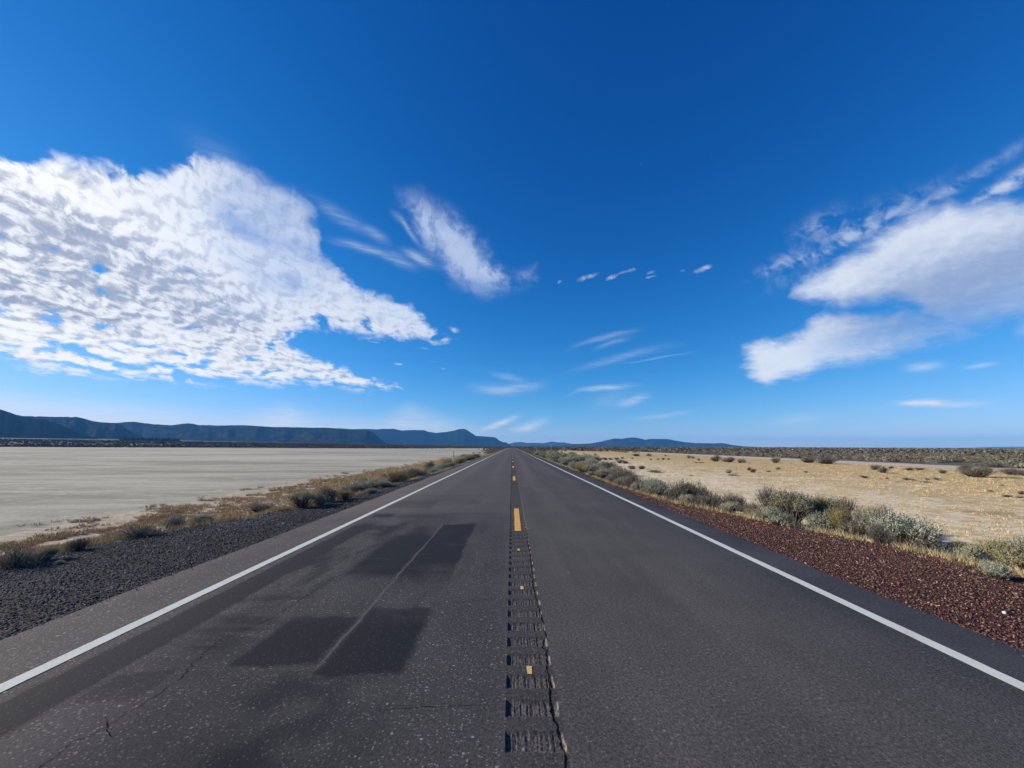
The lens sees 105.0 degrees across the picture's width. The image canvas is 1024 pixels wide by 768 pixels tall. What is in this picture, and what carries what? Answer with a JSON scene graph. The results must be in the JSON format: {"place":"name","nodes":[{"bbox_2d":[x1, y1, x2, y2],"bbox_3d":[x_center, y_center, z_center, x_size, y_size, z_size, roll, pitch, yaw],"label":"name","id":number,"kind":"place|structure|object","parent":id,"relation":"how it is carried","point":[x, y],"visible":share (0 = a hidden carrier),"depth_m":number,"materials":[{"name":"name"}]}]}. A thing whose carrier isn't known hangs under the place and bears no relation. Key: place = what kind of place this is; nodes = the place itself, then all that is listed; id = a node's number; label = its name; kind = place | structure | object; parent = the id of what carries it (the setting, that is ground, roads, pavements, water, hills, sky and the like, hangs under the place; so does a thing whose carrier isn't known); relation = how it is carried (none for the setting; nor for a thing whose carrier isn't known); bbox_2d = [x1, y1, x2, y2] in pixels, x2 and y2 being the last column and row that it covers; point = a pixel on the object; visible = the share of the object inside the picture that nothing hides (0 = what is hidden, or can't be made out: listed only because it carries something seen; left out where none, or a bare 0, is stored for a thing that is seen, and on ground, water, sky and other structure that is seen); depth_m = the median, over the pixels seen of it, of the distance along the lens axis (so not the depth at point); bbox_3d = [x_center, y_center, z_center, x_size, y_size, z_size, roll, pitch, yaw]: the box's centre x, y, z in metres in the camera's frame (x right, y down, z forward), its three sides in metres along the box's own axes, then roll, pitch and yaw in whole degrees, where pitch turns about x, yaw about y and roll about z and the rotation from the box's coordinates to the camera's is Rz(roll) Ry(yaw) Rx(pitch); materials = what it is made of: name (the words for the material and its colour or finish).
{"place":"outdoors","nodes":[
{"label":"outdoors","id":0,"kind":"place"},
{"bbox_2d":[0,410,96,438],"bbox_3d":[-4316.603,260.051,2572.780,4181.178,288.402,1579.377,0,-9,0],"label":"mountain headland","id":1,"kind":"structure","parent":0,"point":[12,425],"depth_m":2256.65,"materials":[{"name":"blue stone"}]},
{"bbox_2d":[24,416,142,438],"bbox_3d":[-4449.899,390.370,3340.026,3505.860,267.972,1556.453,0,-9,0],"label":"mountain mesa","id":2,"kind":"structure","parent":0,"point":[99,430],"depth_m":3122.96,"materials":[{"name":"blue stone"}]},
{"bbox_2d":[0,464,463,641],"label":"basalt gravel","id":3,"kind":"structure","parent":0,"point":[184,529],"depth_m":6.48,"materials":[{"name":"gravel"}]},
{"bbox_2d":[0,453,490,561],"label":"shore grass","id":4,"kind":"structure","parent":0,"point":[318,484],"depth_m":16.46,"materials":[{"name":"beige plant"}]},
{"bbox_2d":[116,422,386,443],"bbox_3d":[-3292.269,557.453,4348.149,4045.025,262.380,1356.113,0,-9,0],"label":"mountain range","id":5,"kind":"structure","parent":0,"point":[195,432],"depth_m":4041.40,"materials":[{"name":"blue stone"}]},
{"bbox_2d":[357,429,509,445],"bbox_3d":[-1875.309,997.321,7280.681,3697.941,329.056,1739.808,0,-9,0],"label":"mountain peak range","id":6,"kind":"structure","parent":0,"point":[461,437],"depth_m":6837.21,"materials":[{"name":"blue stone"}]},
{"bbox_2d":[0,447,1023,767],"bbox_3d":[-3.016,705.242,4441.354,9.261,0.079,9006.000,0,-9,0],"label":"road","id":7,"kind":"structure","parent":0,"point":[510,609],"depth_m":3.30,"materials":[{"name":"grey asphalt"}]},
{"bbox_2d":[0,438,1023,650],"bbox_3d":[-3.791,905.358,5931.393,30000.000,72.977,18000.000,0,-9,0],"label":"ground","id":8,"kind":"structure","parent":0,"point":[44,486],"depth_m":22.70,"materials":[{"name":"beige sand"}]},
{"bbox_2d":[0,544,52,568],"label":"sagebrush","id":9,"kind":"object","parent":8,"relation":"on","point":[14,560],"visible":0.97,"depth_m":6.10,"materials":[{"name":"grey plant"}]},
{"bbox_2d":[21,545,61,561],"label":"sagebrush","id":10,"kind":"object","parent":8,"relation":"on","point":[48,551],"visible":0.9,"depth_m":6.41,"materials":[{"name":"green plant"}]},
{"bbox_2d":[54,560,64,563],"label":"weed","id":11,"kind":"object","parent":8,"relation":"on","point":[58,561],"visible":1,"depth_m":6.18,"materials":[{"name":"green plant"}]},
{"bbox_2d":[64,535,92,550],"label":"sagebrush","id":12,"kind":"object","parent":8,"relation":"on","point":[77,544],"visible":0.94,"depth_m":7.09,"materials":[{"name":"grey plant"}]},
{"bbox_2d":[115,522,158,538],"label":"sagebrush","id":13,"kind":"object","parent":8,"relation":"on","point":[145,531],"visible":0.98,"depth_m":8.14,"materials":[{"name":"grey plant"}]},
{"bbox_2d":[119,437,179,440],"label":"tree grove","id":14,"kind":"object","parent":8,"relation":"on","point":[148,439],"visible":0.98,"depth_m":1547.65,"materials":[{"name":"plant"}]},
{"bbox_2d":[158,514,187,529],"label":"sagebrush","id":15,"kind":"object","parent":8,"relation":"on","point":[170,521],"visible":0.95,"depth_m":12.80,"materials":[{"name":"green plant"}]},
{"bbox_2d":[187,514,217,523],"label":"sagebrush","id":16,"kind":"object","parent":8,"relation":"on","point":[200,517],"visible":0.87,"depth_m":13.49,"materials":[{"name":"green plant"}]},
{"bbox_2d":[242,503,273,511],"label":"sagebrush","id":17,"kind":"object","parent":8,"relation":"on","point":[258,507],"visible":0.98,"depth_m":15.95,"materials":[{"name":"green plant"}]},
{"bbox_2d":[285,490,317,508],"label":"sagebrush","id":18,"kind":"object","parent":8,"relation":"on","point":[301,497],"visible":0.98,"depth_m":11.79,"materials":[{"name":"green plant"}]},
{"bbox_2d":[312,492,332,505],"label":"sagebrush","id":19,"kind":"object","parent":8,"relation":"on","point":[320,500],"visible":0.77,"depth_m":12.21,"materials":[{"name":"green plant"}]},
{"bbox_2d":[315,485,338,502],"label":"sagebrush","id":20,"kind":"object","parent":8,"relation":"on","point":[327,491],"visible":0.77,"depth_m":12.99,"materials":[{"name":"grey plant"}]},
{"bbox_2d":[335,490,354,499],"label":"sagebrush","id":21,"kind":"object","parent":8,"relation":"on","point":[344,495],"visible":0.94,"depth_m":13.57,"materials":[{"name":"green plant"}]},
{"bbox_2d":[339,480,372,492],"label":"sagebrush","id":22,"kind":"object","parent":8,"relation":"on","point":[355,486],"visible":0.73,"depth_m":17.41,"materials":[{"name":"green plant"}]},
{"bbox_2d":[364,488,379,493],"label":"sagebrush","id":23,"kind":"object","parent":8,"relation":"on","point":[371,490],"visible":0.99,"depth_m":15.24,"materials":[{"name":"green plant"}]},
{"bbox_2d":[363,476,389,488],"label":"sagebrush","id":24,"kind":"object","parent":8,"relation":"on","point":[373,481],"visible":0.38,"depth_m":18.42,"materials":[{"name":"green plant"}]},
{"bbox_2d":[373,480,394,487],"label":"sagebrush","id":25,"kind":"object","parent":8,"relation":"on","point":[384,483],"visible":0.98,"depth_m":17.94,"materials":[{"name":"green plant"}]},
{"bbox_2d":[380,469,409,483],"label":"sagebrush","id":26,"kind":"object","parent":8,"relation":"on","point":[395,476],"visible":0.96,"depth_m":20.93,"materials":[{"name":"green plant"}]},
{"bbox_2d":[402,467,427,477],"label":"sagebrush","id":27,"kind":"object","parent":8,"relation":"on","point":[414,473],"visible":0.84,"depth_m":24.97,"materials":[{"name":"green plant"}]},
{"bbox_2d":[424,461,434,467],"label":"sagebrush","id":28,"kind":"object","parent":8,"relation":"on","point":[431,464],"visible":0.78,"depth_m":42.47,"materials":[{"name":"grey plant"}]},
{"bbox_2d":[426,468,441,472],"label":"sagebrush","id":29,"kind":"object","parent":8,"relation":"on","point":[433,470],"visible":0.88,"depth_m":30.57,"materials":[{"name":"green plant"}]},
{"bbox_2d":[428,463,448,469],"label":"sagebrush","id":30,"kind":"object","parent":8,"relation":"on","point":[443,466],"visible":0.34,"depth_m":35.64,"materials":[{"name":"green plant"}]},
{"bbox_2d":[441,458,450,462],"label":"sagebrush","id":31,"kind":"object","parent":8,"relation":"on","point":[444,460],"visible":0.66,"depth_m":46.26,"materials":[{"name":"green plant"}]},
{"bbox_2d":[452,456,467,463],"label":"sagebrush","id":32,"kind":"object","parent":8,"relation":"on","point":[459,460],"visible":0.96,"depth_m":45.26,"materials":[{"name":"green plant"}]},
{"bbox_2d":[463,454,473,459],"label":"sagebrush","id":33,"kind":"object","parent":8,"relation":"on","point":[469,457],"visible":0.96,"depth_m":53.41,"materials":[{"name":"green plant"}]},
{"bbox_2d":[0,438,1023,454],"bbox_3d":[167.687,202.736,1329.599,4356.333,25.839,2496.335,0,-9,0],"label":"sagebrush scrub","id":34,"kind":"object","parent":8,"relation":"on","point":[830,450],"visible":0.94,"depth_m":510.26,"materials":[{"name":"green plant"}]},
{"bbox_2d":[548,452,559,462],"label":"sagebrush","id":35,"kind":"object","parent":8,"relation":"on","point":[554,457],"visible":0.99,"depth_m":52.28,"materials":[{"name":"green plant"}]},
{"bbox_2d":[558,457,570,465],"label":"sagebrush","id":36,"kind":"object","parent":8,"relation":"on","point":[567,460],"visible":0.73,"depth_m":49.89,"materials":[{"name":"green plant"}]},
{"bbox_2d":[566,460,576,466],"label":"sagebrush","id":37,"kind":"object","parent":8,"relation":"on","point":[571,463],"visible":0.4,"depth_m":42.96,"materials":[{"name":"green plant"}]},
{"bbox_2d":[571,455,584,462],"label":"sagebrush","id":38,"kind":"object","parent":8,"relation":"on","point":[578,458],"visible":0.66,"depth_m":58.21,"materials":[{"name":"green plant"}]},
{"bbox_2d":[575,463,590,472],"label":"sagebrush","id":39,"kind":"object","parent":8,"relation":"on","point":[579,467],"visible":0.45,"depth_m":28.91,"materials":[{"name":"green plant"}]},
{"bbox_2d":[581,458,595,463],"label":"sagebrush","id":40,"kind":"object","parent":8,"relation":"on","point":[588,460],"visible":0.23,"depth_m":43.87,"materials":[{"name":"green plant"}]},
{"bbox_2d":[581,463,601,473],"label":"sagebrush","id":41,"kind":"object","parent":8,"relation":"on","point":[588,467],"visible":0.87,"depth_m":27.79,"materials":[{"name":"green plant"}]},
{"bbox_2d":[586,454,600,460],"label":"sagebrush","id":42,"kind":"object","parent":8,"relation":"on","point":[596,457],"visible":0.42,"depth_m":55.08,"materials":[{"name":"green plant"}]},
{"bbox_2d":[596,468,609,479],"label":"sagebrush","id":43,"kind":"object","parent":8,"relation":"on","point":[605,473],"visible":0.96,"depth_m":23.46,"materials":[{"name":"green plant"}]},
{"bbox_2d":[600,460,617,469],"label":"sagebrush","id":44,"kind":"object","parent":8,"relation":"on","point":[607,464],"visible":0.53,"depth_m":37.90,"materials":[{"name":"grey plant"}]},
{"bbox_2d":[608,465,622,472],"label":"sagebrush","id":45,"kind":"object","parent":8,"relation":"on","point":[613,468],"visible":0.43,"depth_m":36.36,"materials":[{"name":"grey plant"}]},
{"bbox_2d":[610,476,626,486],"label":"sagebrush","id":46,"kind":"object","parent":8,"relation":"on","point":[617,480],"visible":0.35,"depth_m":19.33,"materials":[{"name":"green plant"}]},
{"bbox_2d":[606,467,639,482],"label":"sagebrush","id":47,"kind":"object","parent":8,"relation":"on","point":[615,475],"visible":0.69,"depth_m":20.69,"materials":[{"name":"grey plant"}]},
{"bbox_2d":[619,474,644,487],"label":"sagebrush","id":48,"kind":"object","parent":8,"relation":"on","point":[629,481],"visible":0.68,"depth_m":18.35,"materials":[{"name":"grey plant"}]},
{"bbox_2d":[629,480,643,490],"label":"sagebrush","id":49,"kind":"object","parent":8,"relation":"on","point":[633,486],"visible":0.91,"depth_m":17.71,"materials":[{"name":"green plant"}]},
{"bbox_2d":[636,479,656,493],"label":"sagebrush","id":50,"kind":"object","parent":8,"relation":"on","point":[641,486],"visible":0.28,"depth_m":17.59,"materials":[{"name":"green plant"}]},
{"bbox_2d":[641,477,663,482],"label":"sagebrush","id":51,"kind":"object","parent":8,"relation":"on","point":[645,480],"visible":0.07,"depth_m":21.47,"materials":[{"name":"green plant"}]},
{"bbox_2d":[646,470,664,472],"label":"sagebrush","id":52,"kind":"object","parent":8,"relation":"on","point":[656,471],"visible":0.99,"depth_m":41.88,"materials":[{"name":"grey plant"}]},
{"bbox_2d":[642,480,670,496],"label":"sagebrush","id":53,"kind":"object","parent":8,"relation":"on","point":[652,488],"visible":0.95,"depth_m":16.46,"materials":[{"name":"green plant"}]},
{"bbox_2d":[660,478,707,501],"bbox_3d":[6.349,4.109,14.598,1.722,1.290,1.595,-1,-9,9],"label":"sagebrush","id":54,"kind":"object","parent":8,"relation":"on","point":[681,489],"visible":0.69,"depth_m":14.31,"materials":[{"name":"grey plant"}]},
{"bbox_2d":[678,494,696,504],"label":"sagebrush","id":55,"kind":"object","parent":8,"relation":"on","point":[688,497],"visible":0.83,"depth_m":13.27,"materials":[{"name":"green plant"}]},
{"bbox_2d":[696,485,715,496],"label":"sagebrush","id":56,"kind":"object","parent":8,"relation":"on","point":[704,490],"visible":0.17,"depth_m":18.21,"materials":[{"name":"grey plant"}]},
{"bbox_2d":[690,491,724,509],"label":"sagebrush","id":57,"kind":"object","parent":8,"relation":"on","point":[710,500],"visible":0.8,"depth_m":12.88,"materials":[{"name":"green plant"}]},
{"bbox_2d":[710,454,721,461],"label":"sagebrush","id":58,"kind":"object","parent":8,"relation":"on","point":[716,458],"visible":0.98,"depth_m":74.17,"materials":[{"name":"grey plant"}]},
{"bbox_2d":[721,457,734,461],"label":"sagebrush","id":59,"kind":"object","parent":8,"relation":"on","point":[730,459],"visible":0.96,"depth_m":70.52,"materials":[{"name":"grey plant"}]},
{"bbox_2d":[719,501,742,514],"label":"sagebrush","id":60,"kind":"object","parent":8,"relation":"on","point":[730,506],"visible":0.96,"depth_m":11.57,"materials":[{"name":"green plant"}]},
{"bbox_2d":[720,491,745,511],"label":"sagebrush","id":61,"kind":"object","parent":8,"relation":"on","point":[729,497],"visible":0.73,"depth_m":16.85,"materials":[{"name":"grey plant"}]},
{"bbox_2d":[472,448,1023,467],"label":"nearer scrub","id":62,"kind":"object","parent":8,"relation":"on","point":[1006,460],"visible":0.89,"depth_m":98.06,"materials":[{"name":"green plant"}]},
{"bbox_2d":[742,507,761,515],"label":"sagebrush","id":63,"kind":"object","parent":8,"relation":"on","point":[749,510],"visible":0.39,"depth_m":15.28,"materials":[{"name":"yellow plant"}]},
{"bbox_2d":[738,500,766,512],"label":"sagebrush","id":64,"kind":"object","parent":8,"relation":"on","point":[749,505],"visible":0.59,"depth_m":16.07,"materials":[{"name":"green plant"}]},
{"bbox_2d":[745,508,785,519],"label":"sagebrush","id":65,"kind":"object","parent":8,"relation":"on","point":[760,513],"visible":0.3,"depth_m":11.86,"materials":[{"name":"green plant"}]},
{"bbox_2d":[753,484,782,510],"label":"sagebrush","id":66,"kind":"object","parent":8,"relation":"on","point":[763,497],"visible":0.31,"depth_m":16.73,"materials":[{"name":"grey plant"}]},
{"bbox_2d":[770,458,778,462],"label":"sagebrush","id":67,"kind":"object","parent":8,"relation":"on","point":[776,460],"visible":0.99,"depth_m":69.22,"materials":[{"name":"grey plant"}]},
{"bbox_2d":[761,505,789,525],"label":"sagebrush","id":68,"kind":"object","parent":8,"relation":"on","point":[776,517],"visible":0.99,"depth_m":9.63,"materials":[{"name":"green plant"}]},
{"bbox_2d":[762,512,804,527],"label":"sagebrush","id":69,"kind":"object","parent":8,"relation":"on","point":[793,521],"visible":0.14,"depth_m":10.92,"materials":[{"name":"green plant"}]},
{"bbox_2d":[560,465,1023,656],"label":"cinder gravel","id":70,"kind":"structure","parent":8,"relation":"on","point":[767,526],"depth_m":6.10,"materials":[{"name":"brown gravel"}]},
{"bbox_2d":[765,485,819,525],"bbox_3d":[9.752,4.274,13.739,1.552,1.490,1.792,-8,-12,43],"label":"sagebrush","id":71,"kind":"object","parent":8,"relation":"on","point":[794,503],"visible":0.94,"depth_m":13.47,"materials":[{"name":"green plant"}]},
{"bbox_2d":[798,457,816,462],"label":"sagebrush","id":72,"kind":"object","parent":8,"relation":"on","point":[808,460],"visible":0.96,"depth_m":69.38,"materials":[{"name":"grey plant"}]},
{"bbox_2d":[600,459,1023,570],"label":"dry grass","id":73,"kind":"structure","parent":8,"relation":"on","point":[992,529],"depth_m":29.61,"materials":[{"name":"beige plant"}]},
{"bbox_2d":[798,493,838,518],"bbox_3d":[10.802,4.466,14.040,1.433,1.212,1.204,-4,-10,23],"label":"sagebrush","id":74,"kind":"object","parent":8,"relation":"on","point":[818,501],"visible":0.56,"depth_m":13.74,"materials":[{"name":"green plant"}]},
{"bbox_2d":[805,509,835,532],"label":"sagebrush","id":75,"kind":"object","parent":8,"relation":"on","point":[816,519],"visible":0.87,"depth_m":12.69,"materials":[{"name":"green plant"}]},
{"bbox_2d":[814,457,839,463],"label":"sagebrush","id":76,"kind":"object","parent":8,"relation":"on","point":[827,461],"visible":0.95,"depth_m":65.31,"materials":[{"name":"grey plant"}]},
{"bbox_2d":[823,502,852,534],"bbox_3d":[10.276,4.244,12.343,0.861,1.105,0.775,4,-10,-22],"label":"sagebrush","id":77,"kind":"object","parent":8,"relation":"on","point":[840,515],"visible":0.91,"depth_m":12.25,"materials":[{"name":"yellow plant"}]},
{"bbox_2d":[829,496,862,516],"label":"sagebrush","id":78,"kind":"object","parent":8,"relation":"on","point":[843,504],"visible":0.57,"depth_m":14.87,"materials":[{"name":"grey plant"}]},
{"bbox_2d":[837,511,870,536],"bbox_3d":[10.449,4.285,11.958,0.838,0.888,0.921,6,-11,-34],"label":"sagebrush","id":79,"kind":"object","parent":8,"relation":"on","point":[857,526],"visible":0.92,"depth_m":11.88,"materials":[{"name":"green plant"}]},
{"bbox_2d":[850,505,880,532],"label":"sagebrush","id":80,"kind":"object","parent":8,"relation":"on","point":[863,510],"visible":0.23,"depth_m":12.63,"materials":[{"name":"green plant"}]},
{"bbox_2d":[869,464,881,469],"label":"sagebrush","id":81,"kind":"object","parent":8,"relation":"on","point":[875,467],"visible":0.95,"depth_m":48.24,"materials":[{"name":"grey plant"}]},
{"bbox_2d":[865,521,897,545],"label":"sagebrush","id":82,"kind":"object","parent":8,"relation":"on","point":[879,535],"visible":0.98,"depth_m":7.80,"materials":[{"name":"grey plant"}]},
{"bbox_2d":[877,466,887,472],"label":"sagebrush","id":83,"kind":"object","parent":8,"relation":"on","point":[883,470],"visible":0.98,"depth_m":42.42,"materials":[{"name":"grey plant"}]},
{"bbox_2d":[867,503,917,522],"bbox_3d":[11.112,4.081,11.446,1.000,1.188,1.099,4,-10,-21],"label":"sagebrush","id":84,"kind":"object","parent":8,"relation":"on","point":[882,512],"visible":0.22,"depth_m":11.58,"materials":[{"name":"green plant"}]},
{"bbox_2d":[864,510,946,547],"bbox_3d":[10.798,4.044,10.827,1.759,1.083,1.251,79,-79,-81],"label":"sagebrush","id":85,"kind":"object","parent":8,"relation":"on","point":[900,526],"visible":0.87,"depth_m":10.64,"materials":[{"name":"green plant"}]},
{"bbox_2d":[904,528,956,555],"bbox_3d":[10.895,4.112,10.241,0.866,0.748,1.175,0,-9,2],"label":"sagebrush","id":86,"kind":"object","parent":8,"relation":"on","point":[933,544],"visible":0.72,"depth_m":10.18,"materials":[{"name":"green plant"}]},
{"bbox_2d":[955,463,973,470],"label":"sagebrush","id":87,"kind":"object","parent":8,"relation":"on","point":[963,466],"visible":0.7,"depth_m":46.53,"materials":[{"name":"grey plant"}]},
{"bbox_2d":[946,539,987,558],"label":"sagebrush","id":88,"kind":"object","parent":8,"relation":"on","point":[959,545],"visible":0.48,"depth_m":9.95,"materials":[{"name":"green plant"}]},
{"bbox_2d":[952,543,984,561],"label":"sagebrush","id":89,"kind":"object","parent":8,"relation":"on","point":[969,552],"visible":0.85,"depth_m":9.54,"materials":[{"name":"green plant"}]},
{"bbox_2d":[955,464,999,477],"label":"sagebrush","id":90,"kind":"object","parent":8,"relation":"on","point":[981,471],"visible":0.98,"depth_m":37.03,"materials":[{"name":"grey plant"}]},
{"bbox_2d":[971,462,999,467],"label":"sagebrush","id":91,"kind":"object","parent":8,"relation":"on","point":[988,464],"visible":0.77,"depth_m":55.44,"materials":[{"name":"grey plant"}]},
{"bbox_2d":[976,559,1014,580],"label":"sagebrush","id":92,"kind":"object","parent":8,"relation":"on","point":[995,570],"visible":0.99,"depth_m":5.67,"materials":[{"name":"green plant"}]},
{"bbox_2d":[972,534,1023,567],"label":"sagebrush","id":93,"kind":"object","parent":8,"relation":"on","point":[1001,552],"visible":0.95,"depth_m":9.10,"materials":[{"name":"green plant"}]},
{"bbox_2d":[991,533,1023,568],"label":"sagebrush","id":94,"kind":"object","parent":8,"relation":"on","point":[1015,542],"visible":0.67,"depth_m":9.00,"materials":[{"name":"green plant"}]},
{"bbox_2d":[996,467,1023,475],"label":"sagebrush","id":95,"kind":"object","parent":8,"relation":"on","point":[1012,471],"visible":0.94,"depth_m":40.04,"materials":[{"name":"grey plant"}]},
{"bbox_2d":[0,455,1023,607],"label":"verge grass","id":96,"kind":"structure","parent":0,"point":[960,558],"depth_m":8.89,"materials":[{"name":"plant"}]},
{"bbox_2d":[0,0,1023,447],"label":"sky","id":97,"kind":"structure","parent":0,"point":[751,223],"materials":[{"name":"blue"}]},
{"bbox_2d":[509,442,569,445],"bbox_3d":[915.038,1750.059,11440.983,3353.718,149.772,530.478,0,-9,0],"label":"distant hills","id":98,"kind":"structure","parent":0,"point":[538,444],"depth_m":11292.33,"materials":[{"name":"blue stone"}]},
{"bbox_2d":[563,437,748,446],"bbox_3d":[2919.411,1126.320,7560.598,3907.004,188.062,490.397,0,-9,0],"label":"cone hills","id":99,"kind":"structure","parent":0,"point":[630,442],"depth_m":7439.92,"materials":[{"name":"blue stone"}]},
{"bbox_2d":[974,447,1023,447],"bbox_3d":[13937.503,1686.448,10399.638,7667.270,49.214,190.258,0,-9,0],"label":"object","id":100,"kind":"structure","parent":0,"point":[998,447],"depth_m":10348.06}
]}

